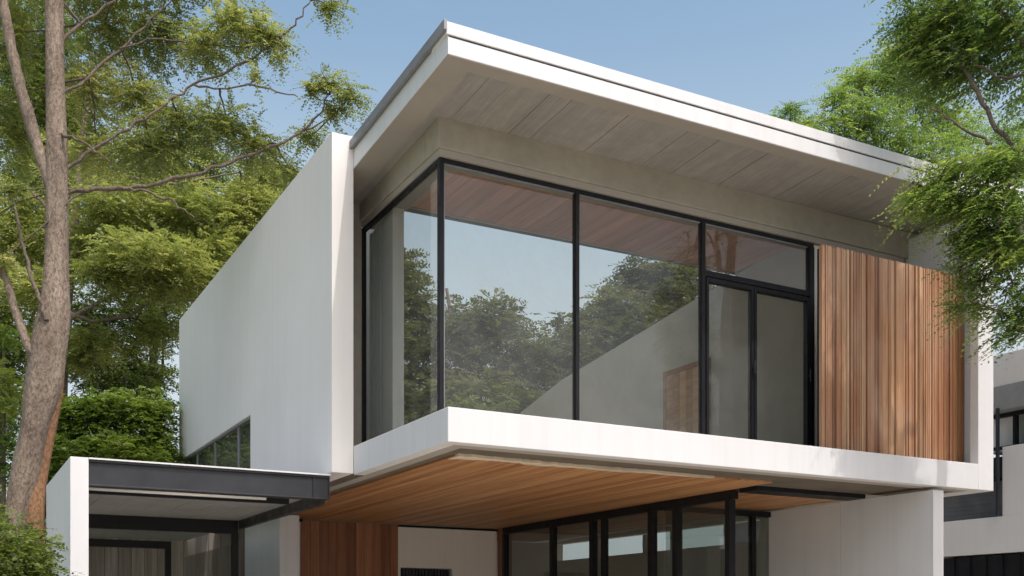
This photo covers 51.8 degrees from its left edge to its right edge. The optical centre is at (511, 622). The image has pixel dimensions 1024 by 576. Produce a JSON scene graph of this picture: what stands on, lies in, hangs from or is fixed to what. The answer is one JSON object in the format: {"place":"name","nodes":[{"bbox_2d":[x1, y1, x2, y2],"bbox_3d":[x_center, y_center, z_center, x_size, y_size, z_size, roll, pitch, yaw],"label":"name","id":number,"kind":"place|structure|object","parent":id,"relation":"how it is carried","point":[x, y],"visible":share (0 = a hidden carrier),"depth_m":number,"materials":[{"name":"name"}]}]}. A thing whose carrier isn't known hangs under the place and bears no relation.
{"place":"outdoors","nodes":[
{"label":"outdoors","id":0,"kind":"place"},
{"bbox_2d":[0,0,1023,559],"label":"sky","id":1,"kind":"structure","parent":0,"point":[754,55],"materials":[{"name":"blue"}]},
{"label":"ground","id":2,"kind":"structure","parent":0,"visible":0},
{"bbox_2d":[0,324,48,529],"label":"pale bush","id":3,"kind":"object","parent":2,"relation":"on","point":[6,406],"visible":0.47,"depth_m":14.97,"materials":[{"name":"green plant"}]},
{"bbox_2d":[0,504,83,575],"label":"rounded shrub","id":4,"kind":"object","parent":2,"relation":"on","point":[21,558],"visible":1,"depth_m":8.01,"materials":[{"name":"green plant"}]},
{"bbox_2d":[0,0,116,502],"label":"broad tree","id":5,"kind":"object","parent":2,"relation":"on","point":[40,114],"visible":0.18,"depth_m":23.35,"materials":[{"name":"green plant"}]},
{"bbox_2d":[0,385,189,518],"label":"clipped hedge","id":6,"kind":"object","parent":2,"relation":"on","point":[91,417],"visible":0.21,"depth_m":16.69,"materials":[{"name":"green plant"}]},
{"bbox_2d":[0,94,297,429],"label":"slender tree","id":7,"kind":"object","parent":2,"relation":"on","point":[177,276],"visible":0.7,"depth_m":19.70,"materials":[{"name":"green plant"}]},
{"bbox_2d":[0,456,329,575],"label":"entrance canopy","id":8,"kind":"object","parent":2,"relation":"on","point":[111,517],"visible":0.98,"depth_m":11.30,"materials":[{"name":"grey metal"}]},
{"bbox_2d":[68,123,283,438],"bbox_3d":[-8.705,-5.359,24.981,5.962,14.319,7.070,0,0,34],"label":"broad tree","id":9,"kind":"object","parent":2,"relation":"on","point":[151,374],"visible":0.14,"depth_m":22.74,"materials":[{"name":"green plant"}]},
{"bbox_2d":[0,0,377,566],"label":"feathery tree","id":10,"kind":"object","parent":2,"relation":"on","point":[45,346],"visible":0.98,"depth_m":12.59,"materials":[{"name":"green plant"}]},
{"bbox_2d":[404,247,585,424],"bbox_3d":[-1.009,-3.198,21.607,5.094,9.996,3.847,0,0,5],"label":"broad tree","id":11,"kind":"object","parent":2,"relation":"on","point":[469,333],"visible":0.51,"depth_m":21.61,"materials":[{"name":"green plant"}]},
{"bbox_2d":[478,300,618,560],"bbox_3d":[1.153,-2.764,22.661,3.815,9.127,3.958,0,0,-29],"label":"broad tree","id":12,"kind":"object","parent":2,"relation":"on","point":[562,336],"visible":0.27,"depth_m":22.88,"materials":[{"name":"green plant"}]},
{"bbox_2d":[555,255,729,552],"bbox_3d":[3.169,-3.506,24.510,5.585,10.613,3.806,0,0,-29],"label":"broad tree","id":13,"kind":"object","parent":2,"relation":"on","point":[674,288],"visible":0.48,"depth_m":24.30,"materials":[{"name":"green plant"}]},
{"bbox_2d":[765,99,835,131],"bbox_3d":[4.939,-4.169,20.979,4.353,11.937,2.749,0,0,-2],"label":"broad tree","id":14,"kind":"object","parent":2,"relation":"on","point":[789,107],"visible":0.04,"depth_m":20.37,"materials":[{"name":"green plant"}]},
{"bbox_2d":[802,37,1023,188],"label":"broad tree","id":15,"kind":"object","parent":2,"relation":"on","point":[862,80],"visible":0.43,"depth_m":18.02,"materials":[{"name":"green plant"}]},
{"bbox_2d":[853,0,1023,364],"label":"overhanging tree","id":16,"kind":"object","parent":2,"relation":"on","point":[931,34],"visible":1,"depth_m":10.27,"materials":[{"name":"green plant"}]},
{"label":"house plinth","id":17,"kind":"structure","parent":0,"visible":0},
{"bbox_2d":[179,19,1023,575],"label":"modern house","id":18,"kind":"structure","parent":17,"relation":"on","point":[805,391],"depth_m":11.71,"materials":[{"name":"white paint"}]},
{"bbox_2d":[183,417,249,468],"bbox_3d":[-4.283,-2.173,15.348,0.115,0.941,4.300,0,0,-29],"label":"ribbon window","id":19,"kind":"structure","parent":18,"relation":"in","point":[234,450],"depth_m":14.90,"materials":[{"name":"clear glass"}]},
{"bbox_2d":[400,568,448,575],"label":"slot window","id":20,"kind":"structure","parent":18,"relation":"in","point":[403,571],"depth_m":16.42,"materials":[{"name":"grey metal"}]},
{"bbox_2d":[424,390,527,414],"bbox_3d":[-0.501,-2.884,17.828,2.402,2.174,1.254,0,0,-29],"label":"terrace shrub","id":21,"kind":"object","parent":18,"relation":"on","point":[465,403],"visible":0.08,"depth_m":17.77,"materials":[{"name":"green plant"}]},
{"bbox_2d":[362,157,813,445],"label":"corner window","id":22,"kind":"structure","parent":18,"relation":"in","point":[439,164],"depth_m":11.03,"materials":[{"name":"black metal"}]},
{"bbox_2d":[663,357,710,434],"bbox_3d":[2.391,-2.660,14.487,0.038,1.740,1.000,0,0,-29],"label":"timber door","id":23,"kind":"structure","parent":18,"relation":"in","point":[680,384],"depth_m":14.54,"materials":[{"name":"brown wood"}]},
{"bbox_2d":[706,277,755,439],"bbox_3d":[2.392,-2.795,11.572,0.670,1.880,0.115,0,0,-29],"label":"balcony door","id":24,"kind":"structure","parent":18,"relation":"in","point":[712,281],"depth_m":11.71,"materials":[{"name":"black metal"}]},
{"bbox_2d":[754,287,811,445],"bbox_3d":[3.053,-2.795,11.934,0.823,1.880,0.115,0,0,-29],"label":"balcony door","id":25,"kind":"structure","parent":18,"relation":"in","point":[807,372],"depth_m":12.10,"materials":[{"name":"black metal"}]},
{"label":"pavement","id":26,"kind":"structure","parent":0,"visible":0},
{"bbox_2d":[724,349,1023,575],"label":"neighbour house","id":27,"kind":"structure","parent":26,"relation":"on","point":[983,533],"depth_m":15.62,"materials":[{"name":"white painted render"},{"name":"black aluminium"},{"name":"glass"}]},
{"bbox_2d":[943,553,1023,575],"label":"garage door","id":28,"kind":"structure","parent":27,"relation":"in","point":[1003,564],"depth_m":15.77,"materials":[{"name":"black metal"}]},
{"bbox_2d":[993,409,1023,450],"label":"window","id":29,"kind":"structure","parent":27,"relation":"in","point":[1015,414],"depth_m":15.56,"materials":[{"name":"black metal"}]}
]}

